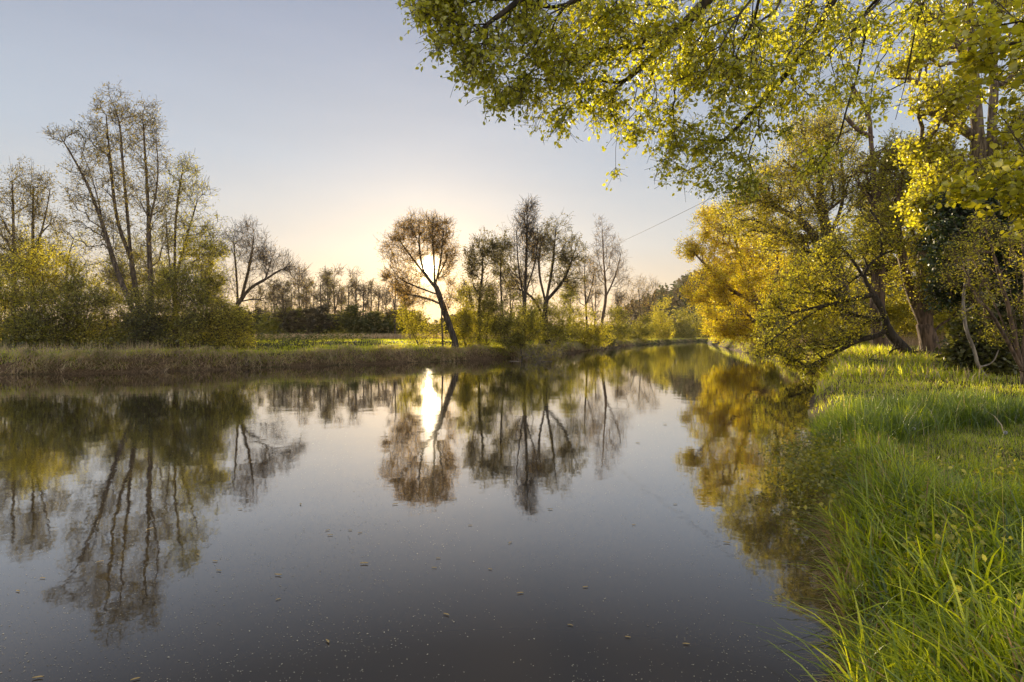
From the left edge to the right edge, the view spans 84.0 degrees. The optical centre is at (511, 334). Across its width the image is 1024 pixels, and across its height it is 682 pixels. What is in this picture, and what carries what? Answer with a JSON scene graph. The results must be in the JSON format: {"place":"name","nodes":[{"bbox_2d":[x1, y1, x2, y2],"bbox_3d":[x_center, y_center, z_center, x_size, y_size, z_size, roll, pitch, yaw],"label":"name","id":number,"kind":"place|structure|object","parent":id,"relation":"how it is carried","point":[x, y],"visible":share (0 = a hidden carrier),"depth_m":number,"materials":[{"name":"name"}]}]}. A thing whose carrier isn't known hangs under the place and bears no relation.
{"place":"outdoors","nodes":[
{"label":"outdoors","id":0,"kind":"place"},
{"bbox_2d":[0,372,837,681],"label":"floating pollen","id":1,"kind":"object","parent":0,"point":[404,540],"visible":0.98,"depth_m":5.40},
{"bbox_2d":[0,341,848,681],"bbox_3d":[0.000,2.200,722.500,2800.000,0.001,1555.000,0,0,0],"label":"river water","id":2,"kind":"structure","parent":0,"point":[494,549],"depth_m":6.63,"materials":[{"name":"grey liquid"}]},
{"bbox_2d":[0,290,1023,672],"bbox_3d":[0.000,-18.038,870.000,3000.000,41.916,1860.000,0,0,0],"label":"ground","id":3,"kind":"structure","parent":0,"point":[162,360],"depth_m":35.02,"materials":[{"name":"green plant"}]},
{"bbox_2d":[0,156,45,327],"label":"alder tree","id":4,"kind":"object","parent":3,"relation":"on","point":[12,199],"visible":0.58,"depth_m":45.88,"materials":[{"name":"green plant"}]},
{"bbox_2d":[0,252,71,342],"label":"bush","id":5,"kind":"object","parent":3,"relation":"on","point":[5,295],"visible":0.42,"depth_m":38.82,"materials":[{"name":"green plant"}]},
{"bbox_2d":[0,161,72,311],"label":"alder tree","id":6,"kind":"object","parent":3,"relation":"on","point":[36,211],"visible":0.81,"depth_m":44.90,"materials":[{"name":"green plant"}]},
{"bbox_2d":[0,216,74,339],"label":"bush","id":7,"kind":"object","parent":3,"relation":"on","point":[58,242],"visible":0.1,"depth_m":50.08,"materials":[{"name":"green plant"}]},
{"bbox_2d":[0,229,95,337],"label":"bush","id":8,"kind":"object","parent":3,"relation":"on","point":[52,277],"visible":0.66,"depth_m":42.83,"materials":[{"name":"green plant"}]},
{"bbox_2d":[0,275,99,346],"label":"bush","id":9,"kind":"object","parent":3,"relation":"on","point":[38,321],"visible":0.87,"depth_m":37.53,"materials":[{"name":"green plant"}]},
{"bbox_2d":[39,230,108,326],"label":"alder tree","id":10,"kind":"object","parent":3,"relation":"on","point":[77,252],"visible":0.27,"depth_m":55.94,"materials":[{"name":"green plant"}]},
{"bbox_2d":[41,269,133,348],"bbox_3d":[-29.366,-1.192,38.929,5.565,6.894,4.369,0,0,0],"label":"bush","id":11,"kind":"object","parent":3,"relation":"on","point":[93,306],"visible":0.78,"depth_m":38.59,"materials":[{"name":"green plant"}]},
{"bbox_2d":[36,119,139,311],"bbox_3d":[-30.670,-7.492,41.986,7.748,16.601,4.105,0,0,0],"label":"alder tree","id":12,"kind":"object","parent":3,"relation":"on","point":[106,237],"visible":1,"depth_m":41.73,"materials":[{"name":"green plant"}]},
{"bbox_2d":[0,337,213,353],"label":"dead weeds","id":13,"kind":"object","parent":3,"relation":"on","point":[46,350],"visible":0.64,"depth_m":35.32,"materials":[{"name":"plant"}]},
{"bbox_2d":[72,82,150,309],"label":"alder tree","id":14,"kind":"object","parent":3,"relation":"on","point":[102,148],"visible":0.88,"depth_m":43.89,"materials":[{"name":"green plant"}]},
{"bbox_2d":[81,280,157,347],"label":"bush","id":15,"kind":"object","parent":3,"relation":"on","point":[121,313],"visible":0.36,"depth_m":39.51,"materials":[{"name":"green plant"}]},
{"bbox_2d":[80,259,185,333],"bbox_3d":[-33.056,-2.920,49.195,10.437,7.980,5.739,0,0,11],"label":"bush","id":16,"kind":"object","parent":3,"relation":"on","point":[114,290],"visible":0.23,"depth_m":48.53,"materials":[{"name":"green plant"}]},
{"bbox_2d":[97,224,189,297],"bbox_3d":[-31.338,-4.276,47.692,7.839,10.686,4.583,0,0,0],"label":"bush","id":17,"kind":"object","parent":3,"relation":"on","point":[128,270],"visible":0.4,"depth_m":47.80,"materials":[{"name":"green plant"}]},
{"bbox_2d":[112,297,180,349],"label":"bush","id":18,"kind":"object","parent":3,"relation":"on","point":[143,322],"visible":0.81,"depth_m":37.69,"materials":[{"name":"green plant"}]},
{"bbox_2d":[113,90,192,318],"bbox_3d":[-27.190,-8.790,43.016,5.159,19.145,4.299,0,0,34],"label":"alder tree","id":19,"kind":"object","parent":3,"relation":"on","point":[148,187],"visible":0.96,"depth_m":42.86,"materials":[{"name":"green plant"}]},
{"bbox_2d":[119,254,236,349],"bbox_3d":[-23.100,-1.704,39.062,6.543,7.906,5.120,0,0,14],"label":"bush","id":20,"kind":"object","parent":3,"relation":"on","point":[190,322],"visible":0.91,"depth_m":38.53,"materials":[{"name":"green plant"}]},
{"bbox_2d":[136,149,239,342],"bbox_3d":[-24.768,-6.845,43.958,8.094,15.333,4.729,0,0,0],"label":"alder tree","id":21,"kind":"object","parent":3,"relation":"on","point":[204,230],"visible":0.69,"depth_m":43.91,"materials":[{"name":"green plant"}]},
{"bbox_2d":[0,325,382,350],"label":"undergrowth","id":22,"kind":"object","parent":3,"relation":"on","point":[284,338],"visible":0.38,"depth_m":43.29,"materials":[{"name":"green plant"}]},
{"bbox_2d":[168,223,241,348],"bbox_3d":[-22.550,-2.810,42.136,5.056,11.011,3.938,0,0,0],"label":"bush","id":23,"kind":"object","parent":3,"relation":"on","point":[218,284],"visible":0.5,"depth_m":41.79,"materials":[{"name":"green plant"}]},
{"bbox_2d":[197,296,269,349],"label":"bush","id":24,"kind":"object","parent":3,"relation":"on","point":[240,320],"visible":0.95,"depth_m":39.59,"materials":[{"name":"green plant"}]},
{"bbox_2d":[214,216,315,325],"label":"bare tree","id":25,"kind":"object","parent":3,"relation":"on","point":[289,266],"visible":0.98,"depth_m":46.91,"materials":[{"name":"brown plant"}]},
{"bbox_2d":[260,275,286,316],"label":"slender tree","id":26,"kind":"object","parent":3,"relation":"on","point":[273,304],"visible":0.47,"depth_m":105.83,"materials":[{"name":"brown plant"}]},
{"bbox_2d":[254,305,293,334],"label":"bush","id":27,"kind":"object","parent":3,"relation":"on","point":[270,324],"visible":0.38,"depth_m":98.86,"materials":[{"name":"green plant"}]},
{"bbox_2d":[271,280,295,322],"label":"slender tree","id":28,"kind":"object","parent":3,"relation":"on","point":[283,306],"visible":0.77,"depth_m":98.72,"materials":[{"name":"brown plant"}]},
{"bbox_2d":[274,309,305,334],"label":"bush","id":29,"kind":"object","parent":3,"relation":"on","point":[287,327],"visible":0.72,"depth_m":97.22,"materials":[{"name":"green plant"}]},
{"bbox_2d":[0,338,580,361],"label":"meadow grass","id":30,"kind":"structure","parent":3,"relation":"on","point":[344,340],"depth_m":46.51,"materials":[{"name":"plant"}]},
{"bbox_2d":[290,264,310,309],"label":"slender tree","id":31,"kind":"object","parent":3,"relation":"on","point":[294,283],"visible":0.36,"depth_m":118.43,"materials":[{"name":"brown plant"}]},
{"bbox_2d":[292,273,317,316],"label":"slender tree","id":32,"kind":"object","parent":3,"relation":"on","point":[303,296],"visible":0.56,"depth_m":115.57,"materials":[{"name":"grey plant"}]},
{"bbox_2d":[295,304,339,334],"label":"bush","id":33,"kind":"object","parent":3,"relation":"on","point":[311,322],"visible":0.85,"depth_m":96.27,"materials":[{"name":"green plant"}]},
{"bbox_2d":[306,266,336,317],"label":"slender tree","id":34,"kind":"object","parent":3,"relation":"on","point":[326,279],"visible":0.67,"depth_m":103.62,"materials":[{"name":"brown plant"}]},
{"bbox_2d":[316,267,340,314],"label":"slender tree","id":35,"kind":"object","parent":3,"relation":"on","point":[333,292],"visible":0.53,"depth_m":112.23,"materials":[{"name":"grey plant"}]},
{"bbox_2d":[325,264,346,315],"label":"slender tree","id":36,"kind":"object","parent":3,"relation":"on","point":[334,275],"visible":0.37,"depth_m":116.86,"materials":[{"name":"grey plant"}]},
{"bbox_2d":[323,311,357,334],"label":"bush","id":37,"kind":"object","parent":3,"relation":"on","point":[340,326],"visible":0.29,"depth_m":96.77,"materials":[{"name":"green plant"}]},
{"bbox_2d":[335,274,364,314],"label":"slender tree","id":38,"kind":"object","parent":3,"relation":"on","point":[348,298],"visible":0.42,"depth_m":108.46,"materials":[{"name":"grey plant"}]},
{"bbox_2d":[343,267,364,311],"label":"slender tree","id":39,"kind":"object","parent":3,"relation":"on","point":[356,285],"visible":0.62,"depth_m":104.92,"materials":[{"name":"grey plant"}]},
{"bbox_2d":[0,338,708,374],"bbox_3d":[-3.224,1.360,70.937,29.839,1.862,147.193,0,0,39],"label":"straw tussocks","id":40,"kind":"object","parent":3,"relation":"on","point":[97,352],"visible":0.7,"depth_m":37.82,"materials":[{"name":"brown plant"}]},
{"bbox_2d":[333,302,378,335],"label":"bush","id":41,"kind":"object","parent":3,"relation":"on","point":[355,323],"visible":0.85,"depth_m":95.03,"materials":[{"name":"green plant"}]},
{"bbox_2d":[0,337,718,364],"bbox_3d":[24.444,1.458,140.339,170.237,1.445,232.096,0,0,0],"label":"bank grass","id":42,"kind":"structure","parent":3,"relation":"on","point":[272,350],"depth_m":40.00,"materials":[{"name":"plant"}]},
{"bbox_2d":[350,279,376,314],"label":"slender tree","id":43,"kind":"object","parent":3,"relation":"on","point":[363,289],"visible":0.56,"depth_m":100.85,"materials":[{"name":"brown plant"}]},
{"bbox_2d":[361,277,381,320],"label":"slender tree","id":44,"kind":"object","parent":3,"relation":"on","point":[371,304],"visible":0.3,"depth_m":114.69,"materials":[{"name":"brown plant"}]},
{"bbox_2d":[358,309,393,335],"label":"bush","id":45,"kind":"object","parent":3,"relation":"on","point":[380,326],"visible":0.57,"depth_m":96.67,"materials":[{"name":"green plant"}]},
{"bbox_2d":[367,281,390,311],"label":"slender tree","id":46,"kind":"object","parent":3,"relation":"on","point":[377,290],"visible":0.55,"depth_m":114.36,"materials":[{"name":"brown plant"}]},
{"bbox_2d":[383,264,402,332],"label":"slender tree","id":47,"kind":"object","parent":3,"relation":"on","point":[394,302],"visible":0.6,"depth_m":99.72,"materials":[{"name":"brown plant"}]},
{"bbox_2d":[378,306,413,334],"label":"bush","id":48,"kind":"object","parent":3,"relation":"on","point":[390,323],"visible":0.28,"depth_m":100.75,"materials":[{"name":"green plant"}]},
{"bbox_2d":[247,332,558,340],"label":"reed belt","id":49,"kind":"object","parent":3,"relation":"on","point":[389,336],"visible":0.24,"depth_m":81.28,"materials":[{"name":"plant"}]},
{"bbox_2d":[374,206,462,347],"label":"leaning willow","id":50,"kind":"object","parent":3,"relation":"on","point":[435,245],"visible":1,"depth_m":49.78,"materials":[{"name":"brown plant"}]},
{"bbox_2d":[391,300,447,345],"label":"bush","id":51,"kind":"object","parent":3,"relation":"on","point":[416,319],"visible":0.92,"depth_m":50.82,"materials":[{"name":"green plant"}]},
{"bbox_2d":[437,278,488,346],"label":"bush","id":52,"kind":"object","parent":3,"relation":"on","point":[464,324],"visible":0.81,"depth_m":51.67,"materials":[{"name":"green plant"}]},
{"bbox_2d":[0,311,949,336],"bbox_3d":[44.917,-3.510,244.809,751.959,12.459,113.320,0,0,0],"label":"distant wood","id":53,"kind":"object","parent":3,"relation":"on","point":[435,321],"visible":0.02,"depth_m":198.85,"materials":[{"name":"green plant"}]},
{"bbox_2d":[457,226,507,342],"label":"slender tree","id":54,"kind":"object","parent":3,"relation":"on","point":[473,262],"visible":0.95,"depth_m":52.72,"materials":[{"name":"brown plant"}]},
{"bbox_2d":[467,280,514,347],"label":"bush","id":55,"kind":"object","parent":3,"relation":"on","point":[489,305],"visible":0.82,"depth_m":52.62,"materials":[{"name":"green plant"}]},
{"bbox_2d":[486,225,517,345],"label":"slender tree","id":56,"kind":"object","parent":3,"relation":"on","point":[507,246],"visible":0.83,"depth_m":54.92,"materials":[{"name":"brown plant"}]},
{"bbox_2d":[498,274,522,332],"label":"slender tree","id":57,"kind":"object","parent":3,"relation":"on","point":[512,298],"visible":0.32,"depth_m":102.36,"materials":[{"name":"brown plant"}]},
{"bbox_2d":[493,298,554,358],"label":"bush","id":58,"kind":"object","parent":3,"relation":"on","point":[518,336],"visible":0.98,"depth_m":51.66,"materials":[{"name":"green plant"}]},
{"bbox_2d":[505,193,552,350],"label":"bare poplar","id":59,"kind":"object","parent":3,"relation":"on","point":[524,229],"visible":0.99,"depth_m":55.86,"materials":[{"name":"brown plant"}]},
{"bbox_2d":[492,211,594,348],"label":"crooked willow","id":60,"kind":"object","parent":3,"relation":"on","point":[563,257],"visible":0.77,"depth_m":62.77,"materials":[{"name":"brown plant"}]},
{"bbox_2d":[503,283,584,340],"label":"bush","id":61,"kind":"object","parent":3,"relation":"on","point":[567,294],"visible":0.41,"depth_m":79.77,"materials":[{"name":"green plant"}]},
{"bbox_2d":[516,338,572,361],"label":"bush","id":62,"kind":"object","parent":3,"relation":"on","point":[539,355],"visible":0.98,"depth_m":47.11,"materials":[{"name":"green plant"}]},
{"bbox_2d":[520,289,577,348],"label":"bush","id":63,"kind":"object","parent":3,"relation":"on","point":[551,313],"visible":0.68,"depth_m":62.53,"materials":[{"name":"green plant"}]},
{"bbox_2d":[557,273,581,326],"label":"slender tree","id":64,"kind":"object","parent":3,"relation":"on","point":[566,306],"visible":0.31,"depth_m":112.34,"materials":[{"name":"brown plant"}]},
{"bbox_2d":[556,303,616,350],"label":"bush","id":65,"kind":"object","parent":3,"relation":"on","point":[586,334],"visible":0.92,"depth_m":76.60,"materials":[{"name":"green plant"}]},
{"bbox_2d":[566,245,606,325],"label":"bare tree","id":66,"kind":"object","parent":3,"relation":"on","point":[584,294],"visible":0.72,"depth_m":81.89,"materials":[{"name":"brown plant"}]},
{"bbox_2d":[586,279,602,326],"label":"slender tree","id":67,"kind":"object","parent":3,"relation":"on","point":[595,305],"visible":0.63,"depth_m":114.64,"materials":[{"name":"plant"}]},
{"bbox_2d":[586,215,634,332],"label":"pale bare tree","id":68,"kind":"object","parent":3,"relation":"on","point":[618,271],"visible":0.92,"depth_m":92.87,"materials":[{"name":"brown plant"}]},
{"bbox_2d":[594,303,634,342],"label":"bush","id":69,"kind":"object","parent":3,"relation":"on","point":[621,328],"visible":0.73,"depth_m":107.67,"materials":[{"name":"green plant"}]},
{"bbox_2d":[608,285,628,337],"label":"slender tree","id":70,"kind":"object","parent":3,"relation":"on","point":[618,297],"visible":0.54,"depth_m":114.67,"materials":[{"name":"grey plant"}]},
{"bbox_2d":[606,274,665,327],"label":"bare tree","id":71,"kind":"object","parent":3,"relation":"on","point":[639,299],"visible":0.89,"depth_m":129.81,"materials":[{"name":"brown plant"}]},
{"bbox_2d":[619,310,659,343],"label":"bush","id":72,"kind":"object","parent":3,"relation":"on","point":[646,331],"visible":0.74,"depth_m":127.40,"materials":[{"name":"green plant"}]},
{"bbox_2d":[641,295,678,340],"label":"bush","id":73,"kind":"object","parent":3,"relation":"on","point":[663,332],"visible":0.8,"depth_m":154.34,"materials":[{"name":"green plant"}]},
{"bbox_2d":[668,306,698,340],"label":"bush","id":74,"kind":"object","parent":3,"relation":"on","point":[687,332],"visible":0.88,"depth_m":183.59,"materials":[{"name":"green plant"}]},
{"bbox_2d":[395,0,976,208],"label":"beech tree","id":75,"kind":"object","parent":3,"relation":"on","point":[473,54],"visible":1,"depth_m":8.54,"materials":[{"name":"green plant"}]},
{"bbox_2d":[682,299,729,336],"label":"bush","id":76,"kind":"object","parent":3,"relation":"on","point":[695,326],"visible":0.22,"depth_m":214.15,"materials":[{"name":"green plant"}]},
{"bbox_2d":[671,199,804,349],"bbox_3d":[24.305,-6.701,62.497,14.098,17.588,8.856,0,0,0],"label":"golden willow","id":77,"kind":"object","parent":3,"relation":"on","point":[717,291],"visible":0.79,"depth_m":61.47,"materials":[{"name":"yellow plant"}]},
{"bbox_2d":[730,221,859,339],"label":"golden willow","id":78,"kind":"object","parent":3,"relation":"on","point":[774,273],"visible":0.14,"depth_m":79.69,"materials":[{"name":"yellow plant"}]},
{"bbox_2d":[711,99,883,342],"bbox_3d":[21.008,-8.025,42.182,12.775,19.574,6.122,0,0,0],"label":"old willow","id":79,"kind":"object","parent":3,"relation":"on","point":[819,204],"visible":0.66,"depth_m":41.45,"materials":[{"name":"green plant"}]},
{"bbox_2d":[614,251,1017,333],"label":"hill woods","id":80,"kind":"object","parent":3,"relation":"on","point":[677,301],"visible":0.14,"depth_m":324.64,"materials":[{"name":"green plant"}]},
{"bbox_2d":[777,274,870,340],"bbox_3d":[30.776,-2.455,55.902,9.248,8.686,6.429,0,0,0],"label":"bush","id":81,"kind":"object","parent":3,"relation":"on","point":[809,323],"visible":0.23,"depth_m":55.30,"materials":[{"name":"green plant"}]},
{"bbox_2d":[743,203,914,378],"bbox_3d":[16.242,-1.995,28.897,8.881,9.263,4.016,0,0,0],"label":"leaning maple","id":82,"kind":"object","parent":3,"relation":"on","point":[887,330],"visible":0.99,"depth_m":28.81,"materials":[{"name":"green plant"}]},
{"bbox_2d":[818,325,870,345],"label":"bush","id":83,"kind":"object","parent":3,"relation":"on","point":[865,343],"visible":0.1,"depth_m":39.71,"materials":[{"name":"green plant"}]},
{"bbox_2d":[792,458,901,681],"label":"waterside straw","id":84,"kind":"object","parent":3,"relation":"on","point":[832,543],"visible":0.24,"depth_m":4.48,"materials":[{"name":"green plant"}]},
{"bbox_2d":[707,337,988,393],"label":"riverside grass","id":85,"kind":"structure","parent":3,"relation":"on","point":[907,358],"depth_m":22.71,"materials":[{"name":"plant"}]},
{"bbox_2d":[739,406,983,531],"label":"bank herbs","id":86,"kind":"object","parent":3,"relation":"on","point":[810,466],"visible":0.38,"depth_m":7.75,"materials":[{"name":"green plant"}]},
{"bbox_2d":[777,330,949,349],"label":"dry reeds","id":87,"kind":"object","parent":3,"relation":"on","point":[911,341],"visible":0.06,"depth_m":43.19,"materials":[{"name":"plant"}]},
{"bbox_2d":[827,197,928,320],"bbox_3d":[39.004,-7.226,57.640,14.149,16.675,8.253,0,0,0],"label":"bush","id":88,"kind":"object","parent":3,"relation":"on","point":[869,253],"visible":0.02,"depth_m":57.88,"materials":[{"name":"green plant"}]},
{"bbox_2d":[845,87,917,347],"bbox_3d":[23.928,-7.352,35.869,4.641,16.959,4.192,0,0,39],"label":"broken tree","id":89,"kind":"object","parent":3,"relation":"on","point":[877,270],"visible":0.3,"depth_m":35.78,"materials":[{"name":"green plant"}]},
{"bbox_2d":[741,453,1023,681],"bbox_3d":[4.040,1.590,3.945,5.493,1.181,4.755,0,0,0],"label":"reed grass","id":90,"kind":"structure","parent":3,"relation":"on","point":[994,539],"depth_m":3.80,"materials":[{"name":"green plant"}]},
{"bbox_2d":[760,426,1023,681],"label":"tall grass","id":91,"kind":"structure","parent":3,"relation":"on","point":[879,450],"depth_m":4.23,"materials":[{"name":"green plant"}]},
{"bbox_2d":[849,265,947,341],"bbox_3d":[34.067,-1.966,49.889,9.146,9.729,5.965,0,0,-25],"label":"bush","id":92,"kind":"object","parent":3,"relation":"on","point":[896,313],"visible":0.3,"depth_m":49.34,"materials":[{"name":"green plant"}]},
{"bbox_2d":[841,123,969,354],"bbox_3d":[22.252,-5.071,30.658,9.271,12.639,4.480,0,0,0],"label":"riverside maple","id":93,"kind":"object","parent":3,"relation":"on","point":[927,334],"visible":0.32,"depth_m":30.29,"materials":[{"name":"green plant"}]},
{"bbox_2d":[796,383,1023,459],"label":"tussock grass","id":94,"kind":"structure","parent":3,"relation":"on","point":[948,412],"depth_m":10.37,"materials":[{"name":"plant"}]},
{"bbox_2d":[796,344,1023,412],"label":"short grass","id":95,"kind":"structure","parent":3,"relation":"on","point":[919,384],"depth_m":17.58,"materials":[{"name":"plant"}]},
{"bbox_2d":[812,347,1023,407],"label":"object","id":96,"kind":"object","parent":3,"relation":"on","point":[910,386],"visible":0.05,"depth_m":17.71,"materials":[{"name":"green plant"}]},
{"bbox_2d":[834,427,1021,596],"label":"seed stalks","id":97,"kind":"object","parent":3,"relation":"on","point":[936,498],"visible":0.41,"depth_m":5.29,"materials":[{"name":"green plant"}]},
{"bbox_2d":[914,301,961,337],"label":"bush","id":98,"kind":"object","parent":3,"relation":"on","point":[938,320],"visible":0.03,"depth_m":43.67,"materials":[{"name":"green plant"}]},
{"bbox_2d":[859,447,1023,656],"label":"broad herbs","id":99,"kind":"object","parent":3,"relation":"on","point":[951,537],"visible":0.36,"depth_m":4.54,"materials":[{"name":"green plant"}]},
{"bbox_2d":[875,0,1023,307],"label":"lime tree","id":100,"kind":"object","parent":3,"relation":"on","point":[929,157],"visible":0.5,"depth_m":23.24,"materials":[{"name":"green plant"}]},
{"bbox_2d":[908,176,1023,318],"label":"yew tree","id":101,"kind":"object","parent":3,"relation":"on","point":[958,215],"visible":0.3,"depth_m":20.70,"materials":[{"name":"green plant"}]},
{"bbox_2d":[924,0,1023,243],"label":"lime sapling","id":102,"kind":"object","parent":3,"relation":"on","point":[984,60],"visible":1,"depth_m":5.59,"materials":[{"name":"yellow plant"}]},
{"bbox_2d":[949,247,998,376],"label":"bent sapling","id":103,"kind":"object","parent":3,"relation":"on","point":[973,348],"visible":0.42,"depth_m":19.47,"materials":[{"name":"brown plant"}]},
{"bbox_2d":[926,208,1023,386],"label":"hazel bush","id":104,"kind":"object","parent":3,"relation":"on","point":[1017,353],"visible":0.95,"depth_m":16.98,"materials":[{"name":"green plant"}]},
{"bbox_2d":[931,292,1022,375],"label":"bush","id":105,"kind":"object","parent":3,"relation":"on","point":[957,349],"visible":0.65,"depth_m":20.10,"materials":[{"name":"green plant"}]},
{"bbox_2d":[0,0,1023,333],"label":"sky","id":106,"kind":"structure","parent":0,"point":[313,120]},
{"bbox_2d":[893,420,1023,484],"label":"mown grass","id":107,"kind":"structure","parent":0,"point":[961,439],"depth_m":8.59,"materials":[{"name":"plant"}]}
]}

